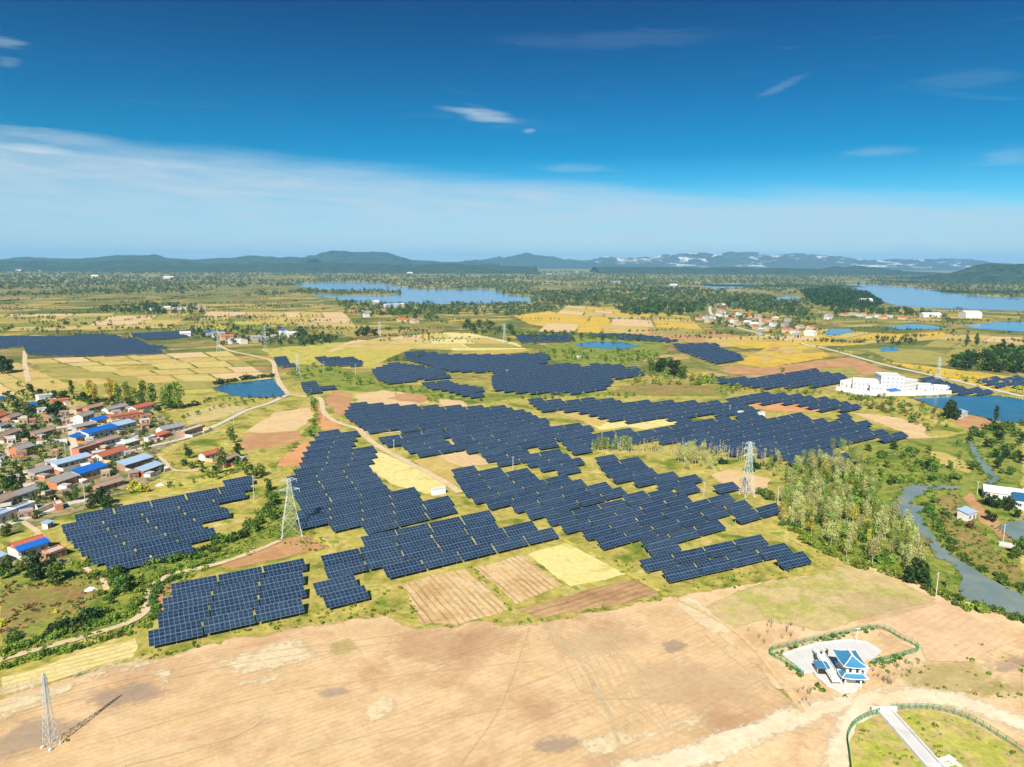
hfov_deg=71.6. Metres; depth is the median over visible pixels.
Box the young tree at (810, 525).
[805,516,815,530]
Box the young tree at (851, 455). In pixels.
[849,447,855,459]
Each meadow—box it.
[0,541,125,653]
[0,582,96,636]
[14,399,332,661]
[149,472,248,493]
[184,405,248,424]
[261,342,513,367]
[434,452,496,466]
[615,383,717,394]
[707,566,934,630]
[711,470,771,493]
[745,400,829,411]
[794,426,1022,595]
[858,645,1023,711]
[928,451,974,472]
[936,491,1023,588]
[955,415,990,430]
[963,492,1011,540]
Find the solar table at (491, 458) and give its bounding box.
[483,452,507,461]
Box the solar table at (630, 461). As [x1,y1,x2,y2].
[619,456,642,465]
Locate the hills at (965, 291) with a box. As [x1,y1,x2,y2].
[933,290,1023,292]
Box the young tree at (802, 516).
[798,509,804,524]
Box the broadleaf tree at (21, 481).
[19,479,25,485]
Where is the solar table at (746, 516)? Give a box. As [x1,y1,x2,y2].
[732,509,761,525]
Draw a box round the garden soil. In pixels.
[871,632,914,658]
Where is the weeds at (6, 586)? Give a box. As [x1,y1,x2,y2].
[0,567,105,632]
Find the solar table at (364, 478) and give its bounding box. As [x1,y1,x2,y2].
[350,473,379,485]
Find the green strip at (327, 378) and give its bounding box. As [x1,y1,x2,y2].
[289,364,726,403]
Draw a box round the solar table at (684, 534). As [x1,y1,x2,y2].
[667,526,700,542]
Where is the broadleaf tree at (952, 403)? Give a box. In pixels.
[944,399,957,417]
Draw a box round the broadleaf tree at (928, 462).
[924,459,931,469]
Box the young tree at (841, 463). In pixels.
[837,455,844,467]
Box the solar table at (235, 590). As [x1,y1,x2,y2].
[212,579,259,601]
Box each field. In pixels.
[0,317,41,321]
[0,374,18,382]
[0,384,17,396]
[0,596,793,766]
[1,638,137,695]
[3,382,37,394]
[4,363,34,372]
[7,314,49,316]
[7,327,35,330]
[9,370,49,380]
[21,321,49,326]
[24,377,71,391]
[27,358,58,363]
[32,326,77,330]
[33,363,70,367]
[40,316,66,320]
[43,367,86,372]
[47,321,92,325]
[50,314,72,315]
[53,357,91,362]
[57,373,87,377]
[63,316,107,320]
[67,362,101,365]
[69,378,112,384]
[73,313,113,315]
[78,325,130,329]
[80,366,117,371]
[83,372,117,376]
[86,355,130,361]
[90,385,130,393]
[91,320,143,324]
[100,360,140,364]
[105,315,156,319]
[106,377,139,383]
[112,370,155,375]
[115,313,160,315]
[126,354,170,359]
[127,383,165,391]
[130,324,175,328]
[135,375,179,382]
[139,359,179,363]
[142,320,179,323]
[152,362,194,368]
[152,369,194,374]
[154,315,186,319]
[157,580,183,611]
[162,381,210,389]
[163,313,189,314]
[167,352,209,357]
[173,374,215,381]
[179,357,217,361]
[182,389,214,393]
[190,361,232,367]
[191,367,231,373]
[194,323,227,329]
[199,320,231,323]
[200,316,228,319]
[204,312,245,316]
[205,351,234,356]
[211,373,254,380]
[216,356,240,359]
[220,535,329,567]
[227,324,269,331]
[227,360,249,365]
[227,366,259,371]
[235,321,273,324]
[240,432,304,449]
[245,407,313,432]
[246,312,282,316]
[248,372,271,379]
[270,317,285,321]
[276,322,292,325]
[278,440,308,466]
[285,312,300,316]
[287,317,308,321]
[294,322,317,325]
[301,312,322,317]
[311,318,351,322]
[311,405,341,429]
[317,327,361,334]
[319,323,355,327]
[322,312,347,317]
[325,391,351,414]
[326,340,371,351]
[333,344,370,347]
[347,332,456,350]
[352,340,392,343]
[354,390,428,405]
[368,451,445,493]
[370,336,394,339]
[388,335,420,339]
[388,393,431,402]
[389,339,428,343]
[402,569,507,624]
[413,456,458,482]
[417,344,466,347]
[421,334,451,338]
[431,339,470,343]
[437,333,525,350]
[438,399,467,405]
[448,333,486,337]
[464,343,522,347]
[466,338,504,342]
[473,554,562,603]
[514,311,654,328]
[517,578,658,617]
[529,543,625,586]
[539,323,578,331]
[549,314,589,323]
[554,411,608,425]
[558,310,583,314]
[562,307,592,311]
[565,305,584,308]
[577,324,602,332]
[578,305,650,315]
[580,419,677,429]
[584,312,602,316]
[587,307,602,309]
[588,317,609,324]
[595,310,612,313]
[601,326,740,342]
[604,314,642,319]
[604,325,649,333]
[605,309,629,312]
[612,318,653,326]
[614,312,650,316]
[642,312,689,317]
[645,317,694,322]
[650,327,707,334]
[653,315,692,319]
[654,321,700,328]
[679,566,1023,766]
[701,336,779,348]
[704,337,735,341]
[708,342,735,346]
[721,357,886,375]
[732,341,752,346]
[733,337,751,340]
[736,370,783,374]
[737,346,829,366]
[737,356,760,362]
[746,336,776,340]
[750,351,769,355]
[751,363,796,370]
[757,355,775,360]
[767,346,780,350]
[767,351,780,354]
[768,340,810,345]
[773,336,849,346]
[777,346,794,350]
[780,350,799,353]
[782,335,819,339]
[783,368,818,373]
[786,328,832,336]
[793,360,822,368]
[796,345,818,349]
[800,341,825,345]
[801,352,828,357]
[803,349,822,352]
[813,337,838,340]
[819,342,851,345]
[822,367,860,373]
[825,358,851,367]
[832,331,872,337]
[834,343,870,345]
[835,338,865,341]
[852,333,910,339]
[853,413,932,440]
[856,602,1017,661]
[863,340,892,342]
[864,349,948,365]
[883,336,938,340]
[886,361,1012,388]
[888,332,950,341]
[894,356,927,363]
[919,357,950,364]
[922,340,960,347]
[937,335,964,339]
[941,349,977,357]
[952,341,985,348]
[959,335,989,340]
[978,342,1011,349]
[985,336,1022,341]
[985,336,1023,344]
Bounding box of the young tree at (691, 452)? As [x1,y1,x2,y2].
[688,448,695,461]
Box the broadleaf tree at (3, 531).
[0,522,12,536]
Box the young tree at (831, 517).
[825,510,836,528]
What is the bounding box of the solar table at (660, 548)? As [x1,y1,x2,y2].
[644,539,681,556]
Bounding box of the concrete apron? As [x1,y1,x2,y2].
[927,754,962,766]
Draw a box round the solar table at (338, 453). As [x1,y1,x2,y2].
[326,449,351,457]
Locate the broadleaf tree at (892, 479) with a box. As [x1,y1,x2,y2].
[887,475,897,484]
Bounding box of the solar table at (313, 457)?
[300,454,326,461]
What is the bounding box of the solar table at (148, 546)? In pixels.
[135,536,177,553]
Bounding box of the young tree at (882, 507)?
[879,505,886,519]
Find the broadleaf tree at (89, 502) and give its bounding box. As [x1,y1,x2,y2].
[84,493,101,507]
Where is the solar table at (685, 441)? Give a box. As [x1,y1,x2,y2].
[677,438,697,445]
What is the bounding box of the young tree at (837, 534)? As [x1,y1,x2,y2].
[832,523,841,541]
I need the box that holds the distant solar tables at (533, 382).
[0,330,1023,445]
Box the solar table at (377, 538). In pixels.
[361,530,398,545]
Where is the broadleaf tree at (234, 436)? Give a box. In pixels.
[229,434,237,441]
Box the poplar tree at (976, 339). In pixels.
[974,333,980,345]
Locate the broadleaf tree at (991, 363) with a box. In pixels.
[985,361,994,369]
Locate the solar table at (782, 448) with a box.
[769,444,789,452]
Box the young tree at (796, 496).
[792,490,801,505]
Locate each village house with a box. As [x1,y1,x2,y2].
[0,411,8,419]
[0,421,18,430]
[0,427,27,442]
[0,490,26,508]
[0,507,16,522]
[0,551,7,563]
[1,412,27,421]
[5,533,49,562]
[7,442,43,455]
[7,500,35,509]
[11,483,51,501]
[24,402,38,406]
[26,465,63,479]
[29,426,61,438]
[35,393,55,400]
[45,472,87,489]
[49,452,96,470]
[50,397,70,404]
[68,432,95,443]
[69,405,83,413]
[70,421,100,431]
[70,462,114,481]
[71,441,109,454]
[72,410,93,424]
[80,423,125,439]
[82,402,103,412]
[82,434,124,449]
[90,445,135,462]
[101,403,129,413]
[107,411,141,421]
[108,419,139,429]
[115,453,158,470]
[128,401,160,412]
[134,461,169,477]
[143,435,163,442]
[155,422,184,434]
[176,424,211,437]
[198,448,228,461]
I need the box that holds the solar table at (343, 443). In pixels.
[330,440,354,446]
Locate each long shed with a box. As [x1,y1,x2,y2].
[383,303,400,307]
[919,312,941,316]
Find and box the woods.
[0,269,1023,316]
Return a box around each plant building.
[840,378,852,387]
[853,377,878,389]
[869,383,883,391]
[874,372,904,391]
[903,378,917,391]
[917,382,933,390]
[933,384,949,390]
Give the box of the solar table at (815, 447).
[802,444,822,452]
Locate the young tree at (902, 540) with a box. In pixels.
[895,532,905,552]
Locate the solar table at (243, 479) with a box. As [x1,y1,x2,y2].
[222,475,254,485]
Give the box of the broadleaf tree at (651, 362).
[648,358,654,369]
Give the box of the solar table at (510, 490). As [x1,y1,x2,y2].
[496,484,524,496]
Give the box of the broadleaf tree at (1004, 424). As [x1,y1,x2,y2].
[1000,421,1006,429]
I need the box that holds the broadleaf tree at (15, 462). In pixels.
[10,460,17,466]
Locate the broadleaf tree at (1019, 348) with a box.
[1016,346,1023,352]
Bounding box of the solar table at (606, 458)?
[594,454,618,463]
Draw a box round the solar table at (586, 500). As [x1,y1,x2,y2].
[575,493,605,507]
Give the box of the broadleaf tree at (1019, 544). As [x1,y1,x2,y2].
[1012,538,1023,552]
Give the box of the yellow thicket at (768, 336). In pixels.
[48,334,1023,613]
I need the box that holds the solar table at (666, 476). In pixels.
[653,471,679,481]
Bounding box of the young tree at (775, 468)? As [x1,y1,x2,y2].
[773,462,779,473]
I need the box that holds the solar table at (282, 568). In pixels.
[263,558,306,577]
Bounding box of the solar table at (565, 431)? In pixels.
[556,428,576,433]
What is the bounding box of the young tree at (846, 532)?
[843,522,850,537]
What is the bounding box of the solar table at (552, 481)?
[545,474,571,485]
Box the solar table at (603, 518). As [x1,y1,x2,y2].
[587,511,619,526]
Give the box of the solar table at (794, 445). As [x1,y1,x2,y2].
[785,441,803,449]
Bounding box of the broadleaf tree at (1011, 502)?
[1005,499,1017,510]
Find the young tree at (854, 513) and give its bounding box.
[849,502,859,518]
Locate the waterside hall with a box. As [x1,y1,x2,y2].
[958,311,981,317]
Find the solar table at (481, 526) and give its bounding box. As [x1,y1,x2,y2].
[463,519,498,534]
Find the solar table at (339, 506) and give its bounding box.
[328,498,361,511]
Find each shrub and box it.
[0,617,7,626]
[0,646,9,654]
[3,633,20,643]
[3,661,16,668]
[5,641,23,651]
[6,628,23,637]
[21,639,34,647]
[25,652,38,660]
[33,634,43,641]
[38,644,52,656]
[42,618,68,636]
[48,617,73,632]
[48,627,66,639]
[48,646,59,654]
[59,643,73,653]
[63,567,74,576]
[64,617,78,625]
[67,625,75,633]
[73,643,83,649]
[75,561,87,567]
[76,611,99,623]
[78,605,100,620]
[83,557,91,563]
[84,640,94,646]
[85,571,97,578]
[86,618,99,625]
[92,618,104,625]
[96,634,107,643]
[97,589,107,595]
[99,606,112,613]
[101,594,113,600]
[105,614,117,622]
[106,631,118,639]
[109,611,121,620]
[110,588,119,595]
[126,597,140,605]
[128,604,137,610]
[132,595,145,603]
[138,559,150,566]
[138,583,151,589]
[140,621,151,628]
[145,564,154,569]
[148,596,157,601]
[148,613,157,619]
[149,575,158,580]
[149,588,161,594]
[150,556,162,563]
[150,584,163,588]
[150,602,162,610]
[150,608,161,613]
[152,579,163,585]
[156,557,166,563]
[162,568,173,574]
[162,577,170,583]
[167,552,181,563]
[171,573,180,579]
[172,563,181,569]
[185,561,196,568]
[188,551,205,559]
[203,558,213,563]
[207,547,219,551]
[210,534,227,543]
[217,533,230,540]
[217,543,225,547]
[225,533,236,541]
[231,530,249,539]
[242,517,253,525]
[242,525,252,531]
[253,508,265,515]
[718,459,728,463]
[742,466,755,470]
[750,462,761,468]
[766,460,779,467]
[778,519,790,525]
[789,521,802,527]
[793,526,805,533]
[797,532,810,539]
[801,535,815,545]
[805,517,820,524]
[812,541,819,547]
[821,537,836,545]
[822,547,835,555]
[825,546,836,551]
[833,551,841,557]
[836,542,855,553]
[841,536,856,543]
[848,475,856,483]
[850,558,865,565]
[852,560,869,568]
[856,497,864,505]
[857,532,872,542]
[858,551,874,558]
[859,526,869,532]
[860,545,870,548]
[862,550,878,560]
[866,528,882,537]
[868,562,876,567]
[869,505,879,509]
[875,556,891,564]
[876,450,888,455]
[877,451,885,457]
[879,546,890,556]
[883,565,898,576]
[886,555,899,563]
[892,567,903,577]
[897,571,906,579]
[901,459,911,464]
[902,476,914,481]
[905,445,915,450]
[908,465,919,470]
[912,578,923,583]
[913,460,926,466]
[921,583,934,590]
[922,508,934,513]
[924,503,934,509]
[925,456,940,463]
[927,474,938,480]
[927,513,938,517]
[928,466,938,471]
[928,587,940,595]
[933,517,944,521]
[933,520,944,525]
[937,515,946,520]
[939,474,949,478]
[940,586,952,596]
[941,591,955,599]
[945,537,959,544]
[946,545,959,551]
[948,471,961,479]
[951,599,958,605]
[952,593,964,600]
[954,520,964,525]
[959,601,973,611]
[960,557,970,562]
[961,552,973,560]
[966,521,974,528]
[971,599,991,613]
[977,564,988,571]
[994,571,1007,577]
[995,576,1008,584]
[1000,556,1011,563]
[1006,612,1020,620]
[1013,611,1023,619]
[1015,583,1023,589]
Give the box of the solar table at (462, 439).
[451,436,472,443]
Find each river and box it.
[891,484,1023,614]
[932,484,960,489]
[968,441,998,483]
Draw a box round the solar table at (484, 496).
[470,490,499,503]
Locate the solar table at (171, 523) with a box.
[155,515,194,530]
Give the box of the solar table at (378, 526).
[362,518,397,533]
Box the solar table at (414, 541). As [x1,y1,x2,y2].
[396,532,433,549]
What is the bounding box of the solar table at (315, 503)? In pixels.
[298,497,331,509]
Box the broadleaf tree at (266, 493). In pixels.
[265,490,272,499]
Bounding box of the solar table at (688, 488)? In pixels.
[673,483,700,494]
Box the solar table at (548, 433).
[537,430,557,436]
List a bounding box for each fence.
[769,624,918,676]
[847,708,879,766]
[892,703,1023,750]
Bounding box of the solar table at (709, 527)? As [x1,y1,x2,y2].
[694,519,726,534]
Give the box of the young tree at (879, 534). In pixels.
[874,529,885,540]
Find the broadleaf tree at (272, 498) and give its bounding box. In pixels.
[267,495,277,503]
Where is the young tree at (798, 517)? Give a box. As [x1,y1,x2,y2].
[796,509,800,520]
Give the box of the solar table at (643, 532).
[624,525,657,541]
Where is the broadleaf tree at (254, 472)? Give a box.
[250,469,259,477]
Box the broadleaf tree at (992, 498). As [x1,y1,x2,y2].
[986,494,996,506]
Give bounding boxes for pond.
[213,378,285,397]
[575,341,638,348]
[776,296,802,300]
[824,329,853,334]
[879,346,898,351]
[890,324,941,329]
[911,396,1023,422]
[965,322,1023,331]
[997,520,1023,539]
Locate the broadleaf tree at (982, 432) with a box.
[979,430,986,436]
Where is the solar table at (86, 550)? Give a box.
[79,538,123,556]
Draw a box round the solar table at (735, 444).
[724,440,745,448]
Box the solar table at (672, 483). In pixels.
[655,478,682,488]
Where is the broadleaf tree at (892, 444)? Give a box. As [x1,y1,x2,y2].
[889,441,898,449]
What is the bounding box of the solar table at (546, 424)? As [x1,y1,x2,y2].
[530,422,550,426]
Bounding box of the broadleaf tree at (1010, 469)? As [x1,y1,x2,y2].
[1006,466,1016,474]
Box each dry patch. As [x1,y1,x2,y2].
[0,658,158,694]
[0,683,74,720]
[156,669,170,682]
[214,638,314,675]
[239,673,282,685]
[363,696,395,721]
[581,728,637,754]
[628,708,709,744]
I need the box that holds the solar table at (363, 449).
[350,446,376,453]
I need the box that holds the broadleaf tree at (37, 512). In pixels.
[32,509,40,517]
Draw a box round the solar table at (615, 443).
[608,439,625,447]
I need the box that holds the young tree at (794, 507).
[791,502,798,518]
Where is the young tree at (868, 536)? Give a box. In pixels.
[865,528,872,540]
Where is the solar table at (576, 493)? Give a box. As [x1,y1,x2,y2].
[561,487,589,499]
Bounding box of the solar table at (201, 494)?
[185,488,219,499]
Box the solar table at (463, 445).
[457,440,479,448]
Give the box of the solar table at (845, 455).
[832,452,852,460]
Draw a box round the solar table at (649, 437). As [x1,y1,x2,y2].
[643,433,662,440]
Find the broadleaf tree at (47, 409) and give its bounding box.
[44,407,52,414]
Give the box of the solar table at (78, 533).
[65,524,107,543]
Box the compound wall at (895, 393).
[836,386,951,395]
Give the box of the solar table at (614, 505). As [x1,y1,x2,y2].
[598,499,628,512]
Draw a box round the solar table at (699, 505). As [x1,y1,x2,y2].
[685,499,713,512]
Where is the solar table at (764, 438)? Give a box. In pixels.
[757,434,775,441]
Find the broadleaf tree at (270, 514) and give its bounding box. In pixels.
[263,504,276,518]
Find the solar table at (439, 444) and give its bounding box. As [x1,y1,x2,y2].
[428,440,450,448]
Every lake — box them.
[295,282,533,303]
[703,284,752,288]
[850,284,1023,310]
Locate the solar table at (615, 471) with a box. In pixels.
[603,466,627,476]
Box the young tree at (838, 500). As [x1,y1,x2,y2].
[832,496,843,520]
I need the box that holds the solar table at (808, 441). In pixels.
[799,438,818,445]
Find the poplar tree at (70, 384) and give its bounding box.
[68,380,74,393]
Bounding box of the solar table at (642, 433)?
[636,429,655,436]
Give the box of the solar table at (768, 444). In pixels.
[759,440,778,448]
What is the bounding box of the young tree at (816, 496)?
[811,492,818,506]
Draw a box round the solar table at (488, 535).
[471,528,507,543]
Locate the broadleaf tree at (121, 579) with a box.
[114,573,131,592]
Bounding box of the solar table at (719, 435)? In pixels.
[710,431,729,438]
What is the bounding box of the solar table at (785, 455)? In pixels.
[771,451,791,460]
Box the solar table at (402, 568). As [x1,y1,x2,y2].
[382,558,424,580]
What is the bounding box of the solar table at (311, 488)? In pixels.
[292,484,324,494]
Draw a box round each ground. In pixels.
[0,269,1023,766]
[0,407,202,532]
[4,546,71,571]
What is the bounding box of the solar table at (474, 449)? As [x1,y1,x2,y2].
[464,444,487,454]
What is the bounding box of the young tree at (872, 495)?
[867,487,876,503]
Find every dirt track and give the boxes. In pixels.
[0,540,281,661]
[5,423,32,478]
[20,520,49,540]
[22,351,31,380]
[82,566,109,589]
[157,456,200,471]
[218,345,288,393]
[288,393,462,492]
[357,428,420,432]
[452,451,478,465]
[557,537,667,595]
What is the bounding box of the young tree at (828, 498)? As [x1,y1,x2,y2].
[825,496,832,512]
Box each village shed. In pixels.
[0,396,7,402]
[40,519,53,528]
[42,544,66,559]
[43,414,62,421]
[90,415,113,424]
[92,476,124,490]
[115,438,146,448]
[153,430,170,437]
[219,452,246,466]
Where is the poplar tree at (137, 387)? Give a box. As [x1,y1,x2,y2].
[135,385,143,401]
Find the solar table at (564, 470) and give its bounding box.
[555,464,580,475]
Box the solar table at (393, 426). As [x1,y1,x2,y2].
[386,423,407,429]
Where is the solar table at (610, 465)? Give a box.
[598,460,621,470]
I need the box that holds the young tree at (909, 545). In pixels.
[906,542,913,555]
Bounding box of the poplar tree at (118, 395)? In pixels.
[114,384,121,402]
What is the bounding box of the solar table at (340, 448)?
[327,445,352,451]
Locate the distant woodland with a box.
[0,282,1023,603]
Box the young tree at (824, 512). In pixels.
[820,509,829,523]
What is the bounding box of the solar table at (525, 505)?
[510,498,540,512]
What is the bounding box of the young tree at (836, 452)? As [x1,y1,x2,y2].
[833,449,840,462]
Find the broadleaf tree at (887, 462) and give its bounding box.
[884,460,891,466]
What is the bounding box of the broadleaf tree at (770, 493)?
[764,490,775,499]
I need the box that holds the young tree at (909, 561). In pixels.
[905,550,915,565]
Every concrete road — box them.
[0,498,87,525]
[67,417,77,455]
[117,395,287,457]
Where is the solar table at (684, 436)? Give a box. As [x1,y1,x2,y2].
[673,433,692,439]
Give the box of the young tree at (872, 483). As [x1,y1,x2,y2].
[867,480,876,492]
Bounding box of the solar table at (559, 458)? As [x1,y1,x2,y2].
[547,453,571,461]
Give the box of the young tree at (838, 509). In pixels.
[834,506,841,521]
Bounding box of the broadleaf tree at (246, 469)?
[243,465,250,475]
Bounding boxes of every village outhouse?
[0,502,11,507]
[6,436,15,443]
[13,454,23,461]
[15,449,26,456]
[16,507,33,517]
[18,417,27,423]
[22,482,34,486]
[29,418,35,423]
[34,462,44,467]
[36,407,45,412]
[44,458,56,465]
[50,448,58,455]
[53,499,62,509]
[56,425,67,431]
[59,410,69,415]
[61,418,69,423]
[61,488,69,495]
[85,437,92,441]
[91,449,105,453]
[100,469,109,477]
[123,449,133,454]
[127,469,138,478]
[131,433,138,437]
[139,418,149,423]
[139,423,148,428]
[140,413,151,418]
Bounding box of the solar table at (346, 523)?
[328,515,364,533]
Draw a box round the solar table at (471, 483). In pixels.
[457,477,485,488]
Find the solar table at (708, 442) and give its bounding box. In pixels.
[693,440,713,448]
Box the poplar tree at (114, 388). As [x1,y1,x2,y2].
[112,381,118,399]
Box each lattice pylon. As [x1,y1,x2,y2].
[40,672,62,750]
[279,477,302,538]
[294,355,300,376]
[739,441,755,497]
[935,357,941,378]
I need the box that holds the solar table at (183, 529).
[164,521,203,536]
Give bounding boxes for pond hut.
[886,388,900,391]
[952,409,968,418]
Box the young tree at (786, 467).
[783,464,790,476]
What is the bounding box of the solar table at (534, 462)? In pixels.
[525,457,549,466]
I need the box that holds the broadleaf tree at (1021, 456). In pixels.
[1016,454,1023,463]
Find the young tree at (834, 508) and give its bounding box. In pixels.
[829,501,838,516]
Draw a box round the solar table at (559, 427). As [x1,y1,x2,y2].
[545,425,565,430]
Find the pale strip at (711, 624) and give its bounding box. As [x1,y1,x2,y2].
[677,597,731,632]
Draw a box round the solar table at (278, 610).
[254,598,304,623]
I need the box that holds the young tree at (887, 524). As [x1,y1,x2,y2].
[878,516,890,533]
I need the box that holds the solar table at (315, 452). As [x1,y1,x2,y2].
[302,448,328,456]
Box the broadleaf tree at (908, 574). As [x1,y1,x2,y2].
[903,568,916,581]
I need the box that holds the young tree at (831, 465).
[830,462,834,474]
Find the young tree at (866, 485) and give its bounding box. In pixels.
[860,475,870,498]
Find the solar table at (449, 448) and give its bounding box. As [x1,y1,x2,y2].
[437,444,462,453]
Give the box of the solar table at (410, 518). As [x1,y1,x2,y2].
[393,510,427,525]
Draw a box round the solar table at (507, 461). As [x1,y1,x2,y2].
[495,456,520,467]
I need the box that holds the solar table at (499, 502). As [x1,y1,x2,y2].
[484,495,514,508]
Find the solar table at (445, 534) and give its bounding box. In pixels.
[431,526,467,541]
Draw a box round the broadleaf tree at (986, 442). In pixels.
[982,439,990,447]
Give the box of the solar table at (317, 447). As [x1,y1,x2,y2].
[306,443,330,450]
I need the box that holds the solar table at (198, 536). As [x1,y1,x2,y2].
[176,528,215,543]
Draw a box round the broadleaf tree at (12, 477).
[6,474,17,482]
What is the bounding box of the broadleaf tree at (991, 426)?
[987,423,994,430]
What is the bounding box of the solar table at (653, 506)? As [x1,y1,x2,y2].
[639,499,669,513]
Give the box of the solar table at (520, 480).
[512,473,538,484]
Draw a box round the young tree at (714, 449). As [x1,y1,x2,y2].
[711,444,716,456]
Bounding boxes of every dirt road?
[603,685,1023,766]
[819,695,879,766]
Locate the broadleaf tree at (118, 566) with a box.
[115,564,124,574]
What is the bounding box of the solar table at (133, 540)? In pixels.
[123,529,165,545]
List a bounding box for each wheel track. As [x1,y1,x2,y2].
[124,719,263,765]
[537,621,626,756]
[542,621,651,713]
[544,627,608,723]
[548,628,617,726]
[555,629,625,728]
[565,630,635,728]
[566,643,619,740]
[575,631,643,725]
[585,632,652,723]
[591,633,660,729]
[601,634,668,731]
[607,635,677,732]
[704,634,803,712]
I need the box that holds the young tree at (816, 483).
[814,476,819,491]
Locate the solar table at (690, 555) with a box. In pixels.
[672,547,709,564]
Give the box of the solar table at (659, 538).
[640,533,671,544]
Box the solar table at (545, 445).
[536,440,558,450]
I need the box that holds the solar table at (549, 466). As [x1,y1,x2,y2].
[537,461,562,472]
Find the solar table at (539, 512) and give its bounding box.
[525,505,556,521]
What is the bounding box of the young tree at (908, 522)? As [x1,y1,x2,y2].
[903,515,914,535]
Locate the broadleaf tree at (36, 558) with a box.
[24,550,43,565]
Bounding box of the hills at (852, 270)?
[589,266,944,274]
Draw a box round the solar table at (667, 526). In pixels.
[651,518,683,533]
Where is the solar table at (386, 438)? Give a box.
[378,434,400,442]
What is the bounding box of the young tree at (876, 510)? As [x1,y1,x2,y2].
[871,506,880,524]
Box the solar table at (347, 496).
[329,490,361,502]
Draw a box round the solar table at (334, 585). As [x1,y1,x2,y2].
[312,574,358,597]
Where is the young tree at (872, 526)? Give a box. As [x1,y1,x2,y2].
[866,520,875,534]
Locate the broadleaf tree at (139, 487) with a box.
[134,483,144,490]
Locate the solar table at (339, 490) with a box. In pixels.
[324,484,355,496]
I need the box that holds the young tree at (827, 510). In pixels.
[822,504,831,527]
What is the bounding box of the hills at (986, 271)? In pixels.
[873,263,1023,280]
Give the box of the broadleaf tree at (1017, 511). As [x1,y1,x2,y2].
[1013,506,1021,517]
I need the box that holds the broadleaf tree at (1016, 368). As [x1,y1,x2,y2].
[1012,360,1021,372]
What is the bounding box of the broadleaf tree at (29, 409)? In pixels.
[26,404,32,412]
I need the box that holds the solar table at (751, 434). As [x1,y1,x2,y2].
[742,431,760,438]
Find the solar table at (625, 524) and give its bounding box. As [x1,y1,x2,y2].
[609,517,641,532]
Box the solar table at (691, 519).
[676,512,707,526]
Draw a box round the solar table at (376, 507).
[360,500,393,513]
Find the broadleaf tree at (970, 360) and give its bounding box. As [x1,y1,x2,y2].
[964,357,973,366]
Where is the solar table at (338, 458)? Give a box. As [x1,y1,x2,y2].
[325,454,351,462]
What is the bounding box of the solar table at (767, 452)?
[757,448,774,458]
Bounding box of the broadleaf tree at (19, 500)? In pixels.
[15,497,22,502]
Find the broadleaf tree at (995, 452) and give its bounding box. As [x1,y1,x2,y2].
[991,448,999,457]
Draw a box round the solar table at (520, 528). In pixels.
[503,521,537,536]
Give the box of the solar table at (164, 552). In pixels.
[150,542,193,561]
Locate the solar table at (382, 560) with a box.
[364,550,405,571]
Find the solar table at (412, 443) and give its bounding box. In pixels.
[400,440,423,450]
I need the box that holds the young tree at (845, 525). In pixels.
[840,520,851,536]
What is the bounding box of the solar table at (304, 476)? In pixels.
[287,472,317,481]
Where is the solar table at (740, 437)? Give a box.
[726,434,745,441]
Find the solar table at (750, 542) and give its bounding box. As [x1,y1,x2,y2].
[733,534,769,550]
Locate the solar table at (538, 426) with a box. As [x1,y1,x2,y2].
[527,424,545,429]
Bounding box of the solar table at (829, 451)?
[817,448,838,455]
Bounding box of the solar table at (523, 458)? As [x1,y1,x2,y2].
[517,453,541,461]
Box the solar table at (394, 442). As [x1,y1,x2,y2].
[384,438,406,446]
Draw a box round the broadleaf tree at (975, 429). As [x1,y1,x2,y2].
[970,426,977,434]
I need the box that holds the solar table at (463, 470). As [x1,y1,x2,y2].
[451,465,477,474]
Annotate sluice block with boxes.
[999,541,1014,548]
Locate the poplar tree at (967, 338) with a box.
[964,334,969,346]
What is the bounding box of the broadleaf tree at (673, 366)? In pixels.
[667,359,681,373]
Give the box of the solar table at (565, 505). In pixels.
[550,498,580,512]
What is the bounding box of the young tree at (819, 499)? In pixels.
[815,497,825,508]
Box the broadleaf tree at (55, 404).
[50,402,61,410]
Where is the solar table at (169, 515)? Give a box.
[147,509,184,523]
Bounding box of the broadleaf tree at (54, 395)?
[51,390,58,397]
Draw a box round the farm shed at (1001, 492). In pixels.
[981,484,1023,500]
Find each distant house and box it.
[179,331,190,335]
[212,331,224,336]
[219,334,233,340]
[228,338,241,343]
[239,339,247,343]
[250,335,261,341]
[279,328,287,334]
[285,331,296,336]
[397,318,406,321]
[409,318,419,323]
[704,318,714,322]
[715,312,722,316]
[733,321,740,325]
[748,324,759,328]
[763,326,771,330]
[769,322,776,326]
[780,322,788,326]
[781,327,792,332]
[790,329,799,333]
[792,332,801,335]
[795,324,804,328]
[804,330,816,335]
[806,325,814,329]
[878,315,887,318]
[898,316,907,319]
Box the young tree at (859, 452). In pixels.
[856,450,863,466]
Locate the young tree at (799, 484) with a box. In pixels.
[797,481,804,494]
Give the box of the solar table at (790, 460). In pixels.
[785,456,807,465]
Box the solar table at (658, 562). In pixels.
[639,554,677,571]
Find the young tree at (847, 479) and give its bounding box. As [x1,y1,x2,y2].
[842,474,848,487]
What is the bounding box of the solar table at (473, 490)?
[461,484,490,498]
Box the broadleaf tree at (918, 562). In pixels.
[903,557,929,584]
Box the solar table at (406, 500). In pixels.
[391,494,422,507]
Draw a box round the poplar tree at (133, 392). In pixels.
[129,387,137,401]
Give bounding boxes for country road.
[708,306,761,333]
[762,334,1023,396]
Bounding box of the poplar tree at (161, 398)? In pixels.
[158,387,166,405]
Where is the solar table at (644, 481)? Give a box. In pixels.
[632,475,657,488]
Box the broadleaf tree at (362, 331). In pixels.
[358,327,365,336]
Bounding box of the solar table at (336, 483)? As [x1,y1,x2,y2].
[322,478,351,488]
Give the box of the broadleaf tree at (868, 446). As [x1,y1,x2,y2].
[865,444,871,450]
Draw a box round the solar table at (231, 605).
[209,593,259,616]
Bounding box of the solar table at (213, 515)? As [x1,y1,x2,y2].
[193,508,230,521]

